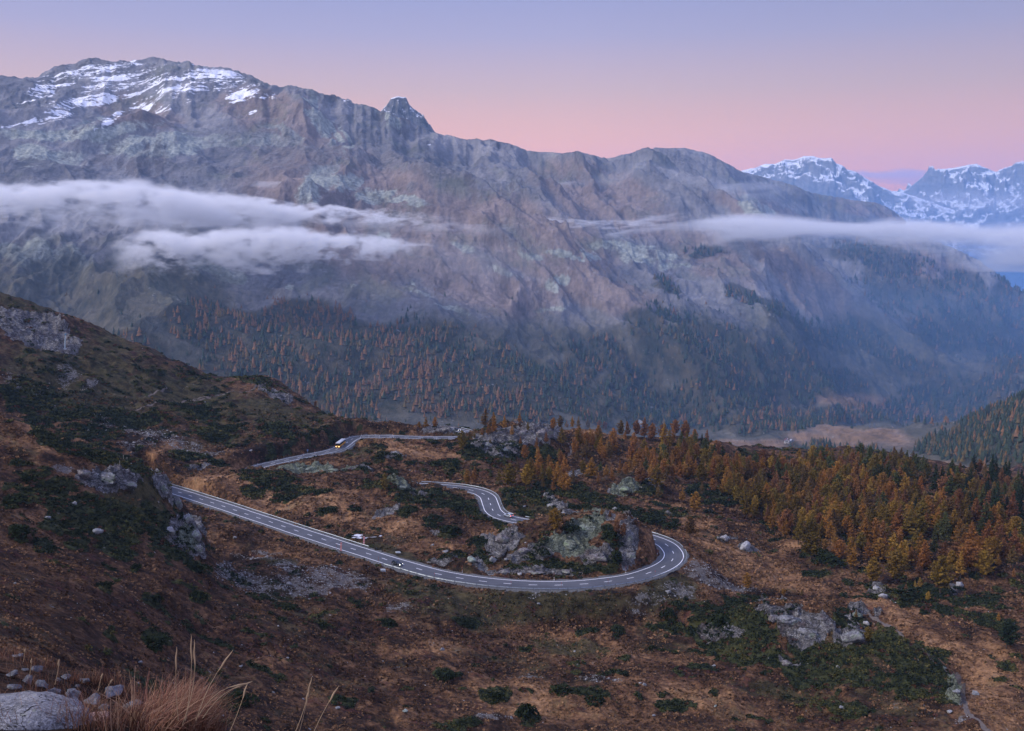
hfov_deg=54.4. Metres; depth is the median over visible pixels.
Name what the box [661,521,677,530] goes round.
bush
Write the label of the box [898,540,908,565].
larch tree
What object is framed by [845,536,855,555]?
larch tree
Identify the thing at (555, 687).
bush
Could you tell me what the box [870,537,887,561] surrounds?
larch tree
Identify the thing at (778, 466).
larch tree
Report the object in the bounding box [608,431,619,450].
larch tree
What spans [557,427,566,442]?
larch tree
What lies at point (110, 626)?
bush
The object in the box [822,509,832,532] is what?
larch tree
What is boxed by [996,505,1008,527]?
larch tree
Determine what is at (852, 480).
woodland
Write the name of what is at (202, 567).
bush
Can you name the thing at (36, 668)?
boulder
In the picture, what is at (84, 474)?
rock outcrop
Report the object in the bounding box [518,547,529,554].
rock outcrop
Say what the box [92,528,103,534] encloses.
boulder
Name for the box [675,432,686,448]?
larch tree
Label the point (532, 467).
larch tree
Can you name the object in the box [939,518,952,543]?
spruce tree
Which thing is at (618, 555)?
bush
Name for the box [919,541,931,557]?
larch tree
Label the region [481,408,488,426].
larch tree
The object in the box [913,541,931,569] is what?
larch tree
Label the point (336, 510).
bush
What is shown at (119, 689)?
boulder
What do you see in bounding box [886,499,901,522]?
larch tree
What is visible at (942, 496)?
larch tree
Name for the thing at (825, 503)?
larch tree
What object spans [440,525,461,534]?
bush
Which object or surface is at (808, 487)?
larch tree
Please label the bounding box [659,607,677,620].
bush
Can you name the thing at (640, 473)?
larch tree
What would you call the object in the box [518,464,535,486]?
larch tree
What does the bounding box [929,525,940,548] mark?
spruce tree
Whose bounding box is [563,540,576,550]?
rock outcrop
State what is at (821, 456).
larch tree
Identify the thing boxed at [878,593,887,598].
boulder
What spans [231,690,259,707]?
bush
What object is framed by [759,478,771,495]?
larch tree
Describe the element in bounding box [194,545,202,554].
rock outcrop
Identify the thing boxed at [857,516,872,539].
larch tree
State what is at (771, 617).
rock outcrop
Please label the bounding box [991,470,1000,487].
spruce tree
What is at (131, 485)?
rock outcrop
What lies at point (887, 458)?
larch tree
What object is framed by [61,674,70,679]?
boulder
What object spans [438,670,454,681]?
bush
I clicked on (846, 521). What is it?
larch tree
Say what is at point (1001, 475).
larch tree
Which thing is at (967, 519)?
larch tree
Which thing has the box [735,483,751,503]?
larch tree
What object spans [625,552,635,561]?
rock outcrop
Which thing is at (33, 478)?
bush
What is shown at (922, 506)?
larch tree
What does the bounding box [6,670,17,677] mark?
boulder
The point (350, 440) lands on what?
road
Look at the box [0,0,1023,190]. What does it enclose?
sky
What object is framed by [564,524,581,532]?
bush
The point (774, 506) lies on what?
larch tree
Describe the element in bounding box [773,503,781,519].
larch tree
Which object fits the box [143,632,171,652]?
bush
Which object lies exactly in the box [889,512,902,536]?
larch tree
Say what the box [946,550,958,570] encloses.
larch tree
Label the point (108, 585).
bush
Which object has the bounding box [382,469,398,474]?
bush
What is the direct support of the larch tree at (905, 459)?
on the ground at (48, 336)
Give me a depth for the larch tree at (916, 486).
506.29 m
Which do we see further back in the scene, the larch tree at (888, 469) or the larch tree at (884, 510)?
the larch tree at (888, 469)
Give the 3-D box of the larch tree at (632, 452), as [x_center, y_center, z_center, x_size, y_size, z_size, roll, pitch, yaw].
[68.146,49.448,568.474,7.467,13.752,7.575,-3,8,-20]
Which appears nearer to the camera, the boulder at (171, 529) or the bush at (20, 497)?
the bush at (20, 497)
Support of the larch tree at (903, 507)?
on the ground at (48, 336)
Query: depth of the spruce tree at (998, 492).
465.60 m
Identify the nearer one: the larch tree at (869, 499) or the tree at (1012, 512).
the tree at (1012, 512)
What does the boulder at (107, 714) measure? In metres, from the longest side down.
0.202 x 0.157 x 0.089 m
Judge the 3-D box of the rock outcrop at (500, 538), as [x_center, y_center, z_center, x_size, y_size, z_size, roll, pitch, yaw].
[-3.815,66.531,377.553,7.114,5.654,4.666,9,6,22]
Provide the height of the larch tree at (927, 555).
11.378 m
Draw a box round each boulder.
[0,691,92,729]
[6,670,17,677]
[7,684,22,689]
[11,653,23,658]
[22,674,32,683]
[31,665,42,671]
[35,680,48,689]
[47,688,60,693]
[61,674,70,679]
[65,688,80,697]
[83,693,99,704]
[90,711,109,721]
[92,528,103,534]
[105,685,123,698]
[123,699,141,707]
[166,526,173,533]
[467,556,475,562]
[489,556,496,562]
[721,535,729,540]
[740,541,750,551]
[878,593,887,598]
[956,582,963,586]
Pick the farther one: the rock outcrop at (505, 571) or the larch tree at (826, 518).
the larch tree at (826, 518)
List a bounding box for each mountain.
[0,57,1023,467]
[742,156,957,249]
[902,161,1023,257]
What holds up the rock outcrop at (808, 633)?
on the ground at (48, 336)
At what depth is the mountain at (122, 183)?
2385.92 m
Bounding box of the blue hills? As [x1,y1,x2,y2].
[968,253,1023,290]
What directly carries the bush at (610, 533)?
on the ground at (48, 336)
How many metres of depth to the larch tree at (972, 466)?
550.67 m
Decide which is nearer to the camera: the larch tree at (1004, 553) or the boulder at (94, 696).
the boulder at (94, 696)
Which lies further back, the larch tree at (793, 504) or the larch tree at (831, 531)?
the larch tree at (793, 504)
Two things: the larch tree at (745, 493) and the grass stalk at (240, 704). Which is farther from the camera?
the larch tree at (745, 493)
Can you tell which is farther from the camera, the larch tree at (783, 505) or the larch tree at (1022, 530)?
the larch tree at (783, 505)
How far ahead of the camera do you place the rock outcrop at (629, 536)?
370.24 m
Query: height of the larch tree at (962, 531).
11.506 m
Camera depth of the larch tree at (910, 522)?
438.60 m
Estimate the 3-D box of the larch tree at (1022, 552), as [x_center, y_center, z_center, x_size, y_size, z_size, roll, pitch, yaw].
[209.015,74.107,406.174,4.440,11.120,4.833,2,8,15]
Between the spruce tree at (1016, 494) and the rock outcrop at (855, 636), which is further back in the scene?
the spruce tree at (1016, 494)
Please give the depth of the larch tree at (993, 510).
440.73 m
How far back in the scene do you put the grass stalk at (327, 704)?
5.93 m
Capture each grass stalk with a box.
[175,648,178,720]
[182,640,195,724]
[185,635,191,720]
[196,650,232,719]
[198,683,246,715]
[203,681,251,717]
[230,683,247,730]
[296,678,311,729]
[299,693,307,730]
[314,686,338,730]
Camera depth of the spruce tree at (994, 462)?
581.47 m
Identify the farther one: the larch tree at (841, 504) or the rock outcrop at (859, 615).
the larch tree at (841, 504)
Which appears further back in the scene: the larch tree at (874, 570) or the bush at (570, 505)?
the bush at (570, 505)
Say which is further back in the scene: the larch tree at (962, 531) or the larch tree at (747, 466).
the larch tree at (747, 466)
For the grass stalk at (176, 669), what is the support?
on the ground at (48, 336)
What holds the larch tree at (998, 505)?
on the ground at (48, 336)
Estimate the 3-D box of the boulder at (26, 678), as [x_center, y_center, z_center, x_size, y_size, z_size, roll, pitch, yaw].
[-5.646,3.665,11.562,0.168,0.094,0.143,-11,23,-37]
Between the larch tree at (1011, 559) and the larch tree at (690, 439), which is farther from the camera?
the larch tree at (690, 439)
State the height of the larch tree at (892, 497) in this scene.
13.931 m
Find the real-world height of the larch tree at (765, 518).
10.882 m
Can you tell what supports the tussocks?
on the ground at (48, 336)
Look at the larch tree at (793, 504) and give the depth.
486.73 m
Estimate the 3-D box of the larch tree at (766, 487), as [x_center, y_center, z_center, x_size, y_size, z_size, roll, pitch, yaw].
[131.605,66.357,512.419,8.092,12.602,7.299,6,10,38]
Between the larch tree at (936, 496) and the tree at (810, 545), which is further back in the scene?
the larch tree at (936, 496)
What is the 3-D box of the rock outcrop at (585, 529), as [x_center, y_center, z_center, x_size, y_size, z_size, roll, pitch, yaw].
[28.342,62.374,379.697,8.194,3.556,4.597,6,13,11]
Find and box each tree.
[452,459,458,466]
[457,430,467,448]
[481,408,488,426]
[500,463,518,485]
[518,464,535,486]
[527,458,538,482]
[535,450,545,468]
[544,455,554,470]
[547,508,564,533]
[550,461,564,482]
[555,450,564,467]
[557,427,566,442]
[559,473,572,490]
[562,456,570,472]
[574,426,583,446]
[579,439,591,460]
[583,457,597,478]
[595,426,604,439]
[596,436,602,452]
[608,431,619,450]
[624,440,636,458]
[634,465,648,485]
[636,439,649,454]
[638,447,647,464]
[639,417,647,438]
[647,450,659,464]
[649,463,665,487]
[659,423,667,441]
[666,430,674,450]
[669,446,682,464]
[673,461,683,480]
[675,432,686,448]
[679,439,687,456]
[684,516,695,535]
[685,436,695,449]
[685,443,699,459]
[686,458,697,477]
[690,491,702,512]
[694,463,708,481]
[708,443,716,459]
[709,457,717,477]
[710,454,724,471]
[713,462,728,483]
[717,477,726,494]
[720,466,729,488]
[722,456,732,470]
[722,477,732,496]
[727,472,738,495]
[731,459,742,476]
[732,451,741,467]
[735,472,747,489]
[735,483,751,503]
[737,477,747,497]
[738,458,744,472]
[742,463,753,482]
[742,499,751,517]
[744,459,752,475]
[749,480,758,500]
[750,497,758,516]
[756,449,770,462]
[758,454,767,469]
[758,456,766,470]
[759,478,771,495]
[759,488,770,510]
[760,482,771,498]
[763,504,770,521]
[765,510,776,529]
[767,449,777,462]
[768,500,778,514]
[770,458,781,475]
[772,458,782,480]
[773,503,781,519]
[775,470,791,489]
[775,508,795,530]
[779,457,789,468]
[779,495,787,515]
[780,518,790,536]
[784,484,793,499]
[788,494,803,515]
[790,491,805,509]
[792,521,803,543]
[794,448,801,461]
[796,471,812,486]
[797,462,802,476]
[797,477,806,493]
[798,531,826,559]
[803,478,819,494]
[803,518,819,538]
[804,491,813,508]
[805,510,818,521]
[806,454,817,467]
[806,513,818,530]
[811,495,821,511]
[813,446,829,459]
[813,471,821,490]
[814,512,825,529]
[816,450,824,464]
[817,475,830,494]
[817,519,826,537]
[819,460,828,473]
[819,495,828,513]
[821,469,829,485]
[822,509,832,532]
[823,504,843,518]
[824,508,841,536]
[824,520,834,537]
[827,481,840,497]
[828,468,835,478]
[828,491,840,504]
[831,461,841,476]
[831,539,848,557]
[833,467,844,487]
[833,496,839,513]
[835,515,844,535]
[838,491,846,501]
[838,500,844,525]
[838,500,853,523]
[841,504,852,524]
[842,515,854,532]
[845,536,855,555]
[845,543,859,569]
[848,498,854,518]
[856,499,868,522]
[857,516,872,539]
[859,508,873,527]
[860,472,869,494]
[863,490,875,509]
[863,538,875,560]
[864,556,882,581]
[865,461,875,475]
[868,505,877,528]
[869,463,888,480]
[870,523,881,546]
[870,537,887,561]
[873,485,884,503]
[874,473,885,489]
[874,502,881,518]
[875,491,888,510]
[875,502,890,523]
[878,450,883,465]
[879,483,890,500]
[879,520,888,539]
[881,532,898,555]
[883,455,893,469]
[883,523,891,538]
[883,548,913,582]
[884,513,890,529]
[885,461,891,477]
[886,481,899,498]
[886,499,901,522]
[888,492,894,505]
[889,495,900,512]
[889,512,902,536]
[891,447,899,466]
[891,504,904,526]
[894,467,905,490]
[896,457,911,469]
[898,487,908,503]
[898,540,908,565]
[899,474,912,494]
[899,500,905,518]
[901,486,912,500]
[901,508,918,534]
[902,460,914,477]
[902,502,917,523]
[906,546,916,569]
[907,460,918,480]
[908,478,922,497]
[908,492,918,508]
[908,528,921,549]
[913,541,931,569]
[914,499,932,519]
[915,516,931,534]
[915,532,924,553]
[916,475,926,498]
[918,491,930,505]
[919,459,930,478]
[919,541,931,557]
[921,544,931,568]
[922,511,932,533]
[923,494,932,516]
[927,554,958,592]
[929,464,938,488]
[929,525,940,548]
[930,506,942,524]
[933,491,942,508]
[933,511,953,535]
[933,515,940,537]
[934,497,941,513]
[935,498,950,523]
[936,467,945,489]
[937,540,948,563]
[939,486,947,503]
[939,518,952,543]
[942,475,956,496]
[942,496,958,521]
[944,509,963,539]
[945,542,961,562]
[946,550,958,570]
[949,473,964,490]
[950,459,955,471]
[950,519,966,542]
[952,483,967,501]
[953,465,961,475]
[953,488,963,505]
[953,497,963,513]
[954,526,967,542]
[954,551,965,577]
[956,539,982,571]
[958,493,972,513]
[958,507,968,525]
[959,532,966,546]
[962,521,982,543]
[963,461,976,477]
[963,477,969,496]
[963,508,975,529]
[964,478,980,493]
[966,497,982,521]
[967,467,972,481]
[971,454,978,473]
[971,492,978,509]
[972,535,985,556]
[974,549,996,578]
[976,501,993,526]
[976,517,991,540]
[977,535,993,560]
[978,484,986,509]
[980,478,986,492]
[980,520,993,537]
[983,481,988,500]
[983,490,990,508]
[984,462,994,484]
[986,477,992,490]
[987,453,998,474]
[987,481,996,496]
[989,486,997,506]
[989,505,1005,531]
[989,536,1003,558]
[990,481,1005,507]
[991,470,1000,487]
[992,514,1005,538]
[995,501,1006,515]
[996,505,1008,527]
[997,620,1023,648]
[998,467,1006,484]
[999,537,1011,562]
[1002,461,1011,484]
[1004,490,1020,525]
[1004,495,1009,515]
[1004,516,1023,537]
[1006,527,1022,558]
[1006,545,1021,567]
[1007,461,1011,477]
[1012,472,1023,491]
[1014,484,1020,499]
[1015,486,1023,518]
[1016,501,1023,520]
[1017,521,1023,538]
[1019,469,1023,481]
[1020,537,1023,553]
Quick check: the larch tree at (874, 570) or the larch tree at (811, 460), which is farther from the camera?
the larch tree at (811, 460)
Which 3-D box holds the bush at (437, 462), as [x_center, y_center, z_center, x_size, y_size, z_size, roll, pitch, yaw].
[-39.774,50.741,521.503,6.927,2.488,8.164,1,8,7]
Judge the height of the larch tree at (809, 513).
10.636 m
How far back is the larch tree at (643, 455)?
541.77 m
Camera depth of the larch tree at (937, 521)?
440.69 m
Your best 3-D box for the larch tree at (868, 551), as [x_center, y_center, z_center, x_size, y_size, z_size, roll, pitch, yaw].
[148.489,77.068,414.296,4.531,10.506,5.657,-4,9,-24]
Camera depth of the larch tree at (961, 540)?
407.36 m
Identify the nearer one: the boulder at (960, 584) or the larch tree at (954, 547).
the boulder at (960, 584)
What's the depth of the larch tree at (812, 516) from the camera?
447.54 m
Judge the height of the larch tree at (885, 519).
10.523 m
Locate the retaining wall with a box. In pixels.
[332,443,354,453]
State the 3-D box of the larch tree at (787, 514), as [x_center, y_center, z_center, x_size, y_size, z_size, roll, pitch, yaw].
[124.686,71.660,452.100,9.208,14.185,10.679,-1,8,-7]
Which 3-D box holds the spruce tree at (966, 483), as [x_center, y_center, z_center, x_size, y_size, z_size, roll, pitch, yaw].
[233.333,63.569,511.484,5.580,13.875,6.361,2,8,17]
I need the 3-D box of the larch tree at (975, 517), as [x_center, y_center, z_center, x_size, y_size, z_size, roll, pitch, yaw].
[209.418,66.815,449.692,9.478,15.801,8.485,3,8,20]
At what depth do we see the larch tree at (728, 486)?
506.36 m
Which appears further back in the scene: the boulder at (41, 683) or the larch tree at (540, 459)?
the larch tree at (540, 459)
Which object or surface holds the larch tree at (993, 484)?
on the ground at (48, 336)
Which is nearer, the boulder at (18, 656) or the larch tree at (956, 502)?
the boulder at (18, 656)
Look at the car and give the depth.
367.92 m
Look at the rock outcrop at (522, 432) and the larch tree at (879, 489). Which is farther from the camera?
the rock outcrop at (522, 432)
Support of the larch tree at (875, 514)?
on the ground at (48, 336)
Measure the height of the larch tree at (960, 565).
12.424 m
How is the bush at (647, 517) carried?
on the ground at (48, 336)
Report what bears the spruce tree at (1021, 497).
on the ground at (48, 336)
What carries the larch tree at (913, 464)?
on the ground at (48, 336)
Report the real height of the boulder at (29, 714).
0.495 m
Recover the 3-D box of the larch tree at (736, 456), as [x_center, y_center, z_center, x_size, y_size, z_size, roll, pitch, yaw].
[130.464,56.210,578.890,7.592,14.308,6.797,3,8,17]
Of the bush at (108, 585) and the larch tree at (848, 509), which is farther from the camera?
the larch tree at (848, 509)
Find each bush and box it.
[0,493,31,505]
[7,524,37,540]
[18,475,38,483]
[96,581,115,588]
[108,625,115,631]
[129,563,141,570]
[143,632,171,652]
[151,593,164,602]
[189,590,205,602]
[192,563,213,572]
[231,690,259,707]
[308,428,320,432]
[319,622,329,628]
[325,507,338,512]
[373,451,390,455]
[379,618,395,626]
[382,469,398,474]
[430,460,440,465]
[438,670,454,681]
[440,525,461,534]
[452,549,462,554]
[465,535,484,541]
[487,691,504,702]
[516,703,539,720]
[533,547,550,556]
[548,682,570,696]
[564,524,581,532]
[567,503,580,509]
[584,694,605,707]
[603,530,618,539]
[608,550,622,563]
[639,514,665,524]
[647,644,656,651]
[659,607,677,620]
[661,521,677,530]
[705,612,730,629]
[811,552,845,567]
[893,584,930,599]
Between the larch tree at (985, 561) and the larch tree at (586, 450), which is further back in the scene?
the larch tree at (586, 450)
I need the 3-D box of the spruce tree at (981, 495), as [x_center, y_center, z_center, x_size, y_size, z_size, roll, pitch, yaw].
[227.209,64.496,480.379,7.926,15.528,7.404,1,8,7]
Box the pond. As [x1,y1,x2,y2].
[352,534,381,538]
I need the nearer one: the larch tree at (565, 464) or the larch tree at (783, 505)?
the larch tree at (783, 505)
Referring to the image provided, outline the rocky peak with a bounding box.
[381,96,435,132]
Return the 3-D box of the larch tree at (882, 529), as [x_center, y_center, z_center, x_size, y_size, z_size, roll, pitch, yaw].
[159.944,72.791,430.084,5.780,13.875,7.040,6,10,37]
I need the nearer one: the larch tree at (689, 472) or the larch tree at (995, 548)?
the larch tree at (995, 548)
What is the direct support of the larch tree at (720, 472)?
on the ground at (48, 336)
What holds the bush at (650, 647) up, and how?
on the ground at (48, 336)
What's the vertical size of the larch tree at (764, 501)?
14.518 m
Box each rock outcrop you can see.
[77,469,90,478]
[100,472,117,485]
[125,482,136,488]
[158,481,168,497]
[174,496,182,509]
[183,513,192,523]
[192,529,201,541]
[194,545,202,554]
[304,466,316,470]
[485,442,492,447]
[495,533,509,543]
[499,568,509,573]
[518,429,528,435]
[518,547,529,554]
[527,570,543,574]
[536,428,554,437]
[561,569,573,573]
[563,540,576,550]
[580,523,595,533]
[589,553,606,561]
[619,485,631,492]
[624,530,634,542]
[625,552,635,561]
[768,614,777,622]
[776,614,801,626]
[782,660,791,665]
[797,627,819,638]
[840,630,863,642]
[851,612,862,617]
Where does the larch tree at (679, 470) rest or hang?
on the ground at (48, 336)
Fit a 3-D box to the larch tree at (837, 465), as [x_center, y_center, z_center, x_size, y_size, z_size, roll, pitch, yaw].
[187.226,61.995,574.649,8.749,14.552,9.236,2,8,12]
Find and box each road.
[171,483,684,589]
[245,427,468,468]
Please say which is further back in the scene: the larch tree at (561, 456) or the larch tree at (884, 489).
the larch tree at (561, 456)
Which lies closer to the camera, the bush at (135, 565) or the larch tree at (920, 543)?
the bush at (135, 565)
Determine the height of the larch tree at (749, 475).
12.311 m
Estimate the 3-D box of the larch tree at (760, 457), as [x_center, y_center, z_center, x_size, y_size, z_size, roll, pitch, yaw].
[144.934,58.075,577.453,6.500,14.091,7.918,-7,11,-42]
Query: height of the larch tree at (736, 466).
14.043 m
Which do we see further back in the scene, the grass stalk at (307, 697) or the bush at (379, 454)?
the bush at (379, 454)
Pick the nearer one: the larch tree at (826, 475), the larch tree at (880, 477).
the larch tree at (880, 477)
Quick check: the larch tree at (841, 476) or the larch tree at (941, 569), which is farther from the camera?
the larch tree at (841, 476)
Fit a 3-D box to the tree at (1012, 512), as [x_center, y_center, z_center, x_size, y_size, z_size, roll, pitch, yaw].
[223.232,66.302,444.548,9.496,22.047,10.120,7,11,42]
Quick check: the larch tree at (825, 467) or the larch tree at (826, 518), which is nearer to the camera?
the larch tree at (826, 518)
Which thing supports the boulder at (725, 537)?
on the ground at (48, 336)
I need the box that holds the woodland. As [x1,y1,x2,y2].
[169,401,1023,640]
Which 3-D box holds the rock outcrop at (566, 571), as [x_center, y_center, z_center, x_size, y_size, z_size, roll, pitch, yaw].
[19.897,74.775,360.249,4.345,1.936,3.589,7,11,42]
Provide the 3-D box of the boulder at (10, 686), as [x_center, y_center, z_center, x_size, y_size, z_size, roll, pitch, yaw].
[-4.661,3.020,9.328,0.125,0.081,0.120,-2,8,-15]
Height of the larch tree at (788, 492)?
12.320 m
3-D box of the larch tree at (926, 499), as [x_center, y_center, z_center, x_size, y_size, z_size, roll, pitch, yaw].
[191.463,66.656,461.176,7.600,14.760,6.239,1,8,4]
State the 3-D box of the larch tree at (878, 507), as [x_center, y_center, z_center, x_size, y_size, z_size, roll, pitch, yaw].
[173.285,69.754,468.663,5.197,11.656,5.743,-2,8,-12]
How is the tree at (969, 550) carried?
on the ground at (48, 336)
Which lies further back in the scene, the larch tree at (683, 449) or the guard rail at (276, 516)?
the larch tree at (683, 449)
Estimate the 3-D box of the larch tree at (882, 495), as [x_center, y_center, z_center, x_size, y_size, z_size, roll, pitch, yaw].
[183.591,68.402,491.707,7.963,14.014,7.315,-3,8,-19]
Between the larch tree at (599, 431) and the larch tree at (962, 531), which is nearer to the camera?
the larch tree at (962, 531)
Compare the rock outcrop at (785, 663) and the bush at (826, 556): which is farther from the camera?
the bush at (826, 556)
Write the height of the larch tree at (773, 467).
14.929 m
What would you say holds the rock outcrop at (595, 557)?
on the ground at (48, 336)
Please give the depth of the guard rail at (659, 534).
399.33 m
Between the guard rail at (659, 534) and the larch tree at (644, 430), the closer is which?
the guard rail at (659, 534)
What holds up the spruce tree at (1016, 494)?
on the ground at (48, 336)
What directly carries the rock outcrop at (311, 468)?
on the ground at (48, 336)
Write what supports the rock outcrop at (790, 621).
on the ground at (48, 336)
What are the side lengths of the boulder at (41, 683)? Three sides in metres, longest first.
0.186 x 0.166 x 0.125 m
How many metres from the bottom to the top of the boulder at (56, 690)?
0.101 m
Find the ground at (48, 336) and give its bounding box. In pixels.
[0,292,1023,730]
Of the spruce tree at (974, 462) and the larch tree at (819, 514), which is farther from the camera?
the spruce tree at (974, 462)
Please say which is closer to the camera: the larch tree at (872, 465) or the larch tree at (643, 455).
the larch tree at (643, 455)
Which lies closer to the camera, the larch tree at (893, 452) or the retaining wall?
the retaining wall
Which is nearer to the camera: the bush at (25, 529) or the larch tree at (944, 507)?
the bush at (25, 529)
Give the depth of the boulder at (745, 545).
421.68 m
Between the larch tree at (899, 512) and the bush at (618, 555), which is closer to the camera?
the bush at (618, 555)
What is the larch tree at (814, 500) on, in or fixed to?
on the ground at (48, 336)
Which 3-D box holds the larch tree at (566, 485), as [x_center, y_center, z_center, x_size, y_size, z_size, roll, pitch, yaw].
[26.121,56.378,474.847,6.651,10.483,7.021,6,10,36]
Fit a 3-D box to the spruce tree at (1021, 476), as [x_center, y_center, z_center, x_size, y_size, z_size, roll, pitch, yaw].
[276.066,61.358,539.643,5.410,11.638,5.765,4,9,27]
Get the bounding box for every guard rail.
[172,484,368,546]
[276,442,353,463]
[383,549,687,590]
[421,481,512,513]
[526,516,683,546]
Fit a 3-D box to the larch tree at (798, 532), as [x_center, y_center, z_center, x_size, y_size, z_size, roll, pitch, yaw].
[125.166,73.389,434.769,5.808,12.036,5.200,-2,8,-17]
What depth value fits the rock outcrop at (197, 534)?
315.43 m
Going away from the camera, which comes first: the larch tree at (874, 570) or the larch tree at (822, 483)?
the larch tree at (874, 570)
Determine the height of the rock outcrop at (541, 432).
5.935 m
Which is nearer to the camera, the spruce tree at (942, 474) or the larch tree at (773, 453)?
the spruce tree at (942, 474)
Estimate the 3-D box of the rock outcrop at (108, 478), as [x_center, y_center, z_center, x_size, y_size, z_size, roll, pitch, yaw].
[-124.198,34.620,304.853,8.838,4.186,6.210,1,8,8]
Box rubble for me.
[2,324,988,727]
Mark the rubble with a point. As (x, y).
(362, 574)
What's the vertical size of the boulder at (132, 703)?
0.089 m
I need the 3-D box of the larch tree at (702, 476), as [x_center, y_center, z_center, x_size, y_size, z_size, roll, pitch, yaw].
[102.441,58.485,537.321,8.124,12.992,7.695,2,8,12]
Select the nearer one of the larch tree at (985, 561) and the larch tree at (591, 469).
the larch tree at (985, 561)
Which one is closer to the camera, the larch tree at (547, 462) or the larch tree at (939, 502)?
the larch tree at (939, 502)
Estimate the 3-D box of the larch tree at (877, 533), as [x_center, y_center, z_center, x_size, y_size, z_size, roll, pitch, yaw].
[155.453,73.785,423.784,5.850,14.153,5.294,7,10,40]
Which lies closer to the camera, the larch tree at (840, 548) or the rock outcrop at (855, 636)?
the rock outcrop at (855, 636)
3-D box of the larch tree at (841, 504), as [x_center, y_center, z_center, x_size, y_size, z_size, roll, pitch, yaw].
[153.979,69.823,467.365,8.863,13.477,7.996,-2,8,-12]
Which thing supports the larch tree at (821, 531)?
on the ground at (48, 336)
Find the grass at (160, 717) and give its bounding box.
[0,642,247,730]
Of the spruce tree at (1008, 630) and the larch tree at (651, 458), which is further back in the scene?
the larch tree at (651, 458)
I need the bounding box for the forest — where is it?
[31,234,1023,466]
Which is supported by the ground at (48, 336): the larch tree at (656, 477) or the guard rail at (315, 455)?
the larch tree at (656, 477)
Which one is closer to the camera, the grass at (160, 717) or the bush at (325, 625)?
the grass at (160, 717)
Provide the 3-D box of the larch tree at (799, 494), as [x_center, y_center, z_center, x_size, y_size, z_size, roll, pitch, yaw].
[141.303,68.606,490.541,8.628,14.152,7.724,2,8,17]
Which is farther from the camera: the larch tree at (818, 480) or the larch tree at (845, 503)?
the larch tree at (818, 480)
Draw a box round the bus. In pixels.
[336,439,345,446]
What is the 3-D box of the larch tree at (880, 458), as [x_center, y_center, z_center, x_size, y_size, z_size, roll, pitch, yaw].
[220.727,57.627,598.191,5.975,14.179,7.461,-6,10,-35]
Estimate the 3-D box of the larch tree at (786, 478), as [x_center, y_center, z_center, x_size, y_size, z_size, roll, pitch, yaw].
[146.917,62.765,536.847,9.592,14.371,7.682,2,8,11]
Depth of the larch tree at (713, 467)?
544.67 m
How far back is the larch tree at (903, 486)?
513.71 m
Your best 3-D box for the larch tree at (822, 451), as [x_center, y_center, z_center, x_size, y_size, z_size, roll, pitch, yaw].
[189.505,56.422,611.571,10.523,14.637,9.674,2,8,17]
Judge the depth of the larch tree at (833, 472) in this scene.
556.06 m
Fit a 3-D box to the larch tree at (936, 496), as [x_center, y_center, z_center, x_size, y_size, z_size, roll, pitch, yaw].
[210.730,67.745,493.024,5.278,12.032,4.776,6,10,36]
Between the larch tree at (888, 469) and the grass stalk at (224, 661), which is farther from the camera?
the larch tree at (888, 469)
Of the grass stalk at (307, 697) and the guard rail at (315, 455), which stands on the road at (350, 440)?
the guard rail at (315, 455)
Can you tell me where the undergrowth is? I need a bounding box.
[0,297,1023,730]
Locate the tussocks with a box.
[0,370,1023,730]
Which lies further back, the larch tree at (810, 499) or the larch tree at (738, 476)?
the larch tree at (738, 476)
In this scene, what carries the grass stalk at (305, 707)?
on the ground at (48, 336)
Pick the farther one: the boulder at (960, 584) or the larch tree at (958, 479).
the larch tree at (958, 479)
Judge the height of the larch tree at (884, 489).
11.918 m
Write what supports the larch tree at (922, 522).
on the ground at (48, 336)
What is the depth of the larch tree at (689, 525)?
412.84 m
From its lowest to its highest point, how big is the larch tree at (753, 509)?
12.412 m
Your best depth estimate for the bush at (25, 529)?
233.93 m
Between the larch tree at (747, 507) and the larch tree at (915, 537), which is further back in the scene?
the larch tree at (747, 507)
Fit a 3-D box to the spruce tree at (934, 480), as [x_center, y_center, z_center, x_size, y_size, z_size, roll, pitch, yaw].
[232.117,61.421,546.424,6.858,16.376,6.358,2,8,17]
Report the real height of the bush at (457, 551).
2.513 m
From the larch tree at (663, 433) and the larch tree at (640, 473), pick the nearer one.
the larch tree at (640, 473)
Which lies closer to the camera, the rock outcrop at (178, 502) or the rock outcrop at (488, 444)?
the rock outcrop at (178, 502)
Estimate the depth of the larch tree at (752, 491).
504.37 m
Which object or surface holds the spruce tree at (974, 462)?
on the ground at (48, 336)
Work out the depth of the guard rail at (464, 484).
480.83 m
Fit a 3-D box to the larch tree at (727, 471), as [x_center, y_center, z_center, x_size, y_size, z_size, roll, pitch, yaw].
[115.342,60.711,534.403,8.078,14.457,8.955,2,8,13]
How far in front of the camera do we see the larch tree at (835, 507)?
459.76 m
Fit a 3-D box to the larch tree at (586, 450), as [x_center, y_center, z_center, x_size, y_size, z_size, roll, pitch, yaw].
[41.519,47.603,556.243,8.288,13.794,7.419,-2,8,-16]
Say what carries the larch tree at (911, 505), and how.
on the ground at (48, 336)
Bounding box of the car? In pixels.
[391,559,402,565]
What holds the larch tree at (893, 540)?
on the ground at (48, 336)
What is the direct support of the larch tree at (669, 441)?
on the ground at (48, 336)
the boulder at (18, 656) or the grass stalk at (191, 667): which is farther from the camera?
the boulder at (18, 656)
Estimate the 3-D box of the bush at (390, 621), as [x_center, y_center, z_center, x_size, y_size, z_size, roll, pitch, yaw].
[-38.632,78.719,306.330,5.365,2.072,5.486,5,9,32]

